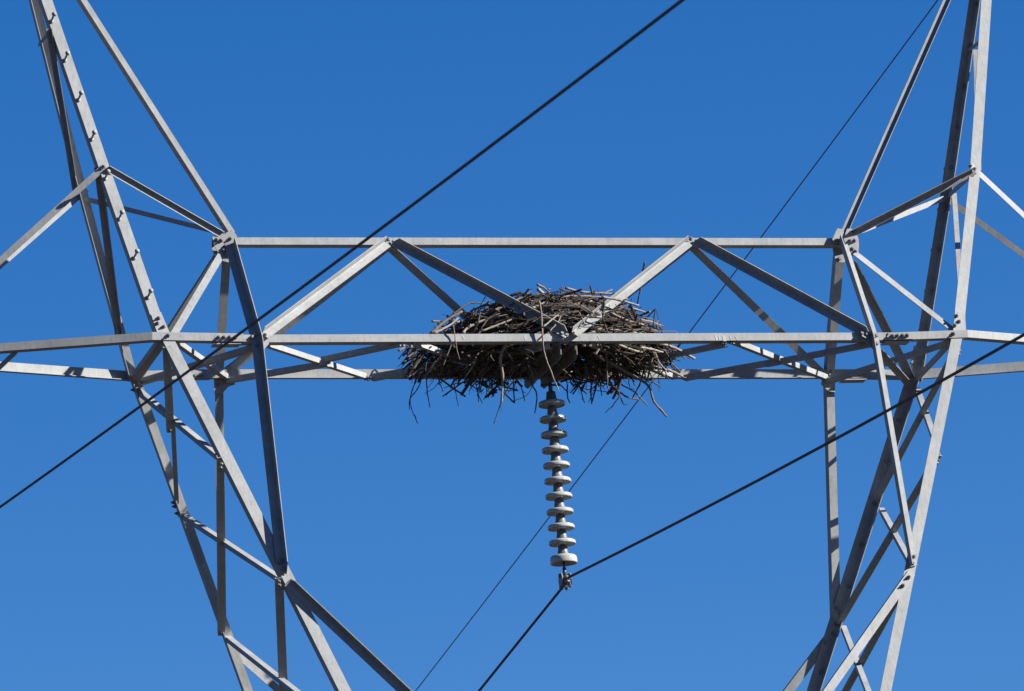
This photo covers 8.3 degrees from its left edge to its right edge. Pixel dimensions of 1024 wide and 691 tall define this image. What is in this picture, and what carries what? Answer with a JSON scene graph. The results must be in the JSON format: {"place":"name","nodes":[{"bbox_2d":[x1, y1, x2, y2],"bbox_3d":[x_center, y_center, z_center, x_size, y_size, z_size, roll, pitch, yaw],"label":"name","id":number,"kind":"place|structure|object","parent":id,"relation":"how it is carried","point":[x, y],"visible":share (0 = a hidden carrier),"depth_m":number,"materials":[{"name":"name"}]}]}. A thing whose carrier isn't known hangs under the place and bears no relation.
{"place":"outdoors","nodes":[
{"label":"outdoors","id":0,"kind":"place"},
{"bbox_2d":[0,0,1023,690],"label":"sky","id":1,"kind":"structure","parent":0,"point":[298,118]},
{"label":"ground","id":2,"kind":"structure","parent":0,"visible":0},
{"bbox_2d":[0,0,1023,690],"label":"transmission tower","id":3,"kind":"structure","parent":2,"relation":"on","point":[170,338],"depth_m":63.69,"materials":[{"name":"metal"}]},
{"bbox_2d":[0,0,684,507],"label":"conductor","id":4,"kind":"object","parent":3,"relation":"attached to","point":[600,62],"visible":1,"depth_m":45.79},
{"bbox_2d":[398,262,694,423],"bbox_3d":[0.254,0.020,64.031,2.931,1.646,1.628,0,-14,-16],"label":"stick nest","id":5,"kind":"object","parent":3,"relation":"in","point":[569,310],"visible":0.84,"depth_m":63.70,"materials":[{"name":"brown plant"}]},
{"bbox_2d":[538,382,577,589],"bbox_3d":[0.415,1.265,63.737,0.248,1.921,0.248,-13,-16,31],"label":"insulator string","id":6,"kind":"object","parent":3,"relation":"hanging from","point":[557,480],"visible":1,"depth_m":63.69,"materials":[{"name":"ceramic"}]},
{"bbox_2d":[478,333,1023,690],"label":"conductor","id":7,"kind":"object","parent":6,"relation":"hanging from","point":[760,479],"visible":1,"depth_m":58.10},
{"bbox_2d":[415,0,937,690],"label":"earth wire","id":8,"kind":"object","parent":3,"relation":"attached to","point":[693,326],"visible":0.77,"depth_m":74.35,"materials":[{"name":"black metal"}]}
]}

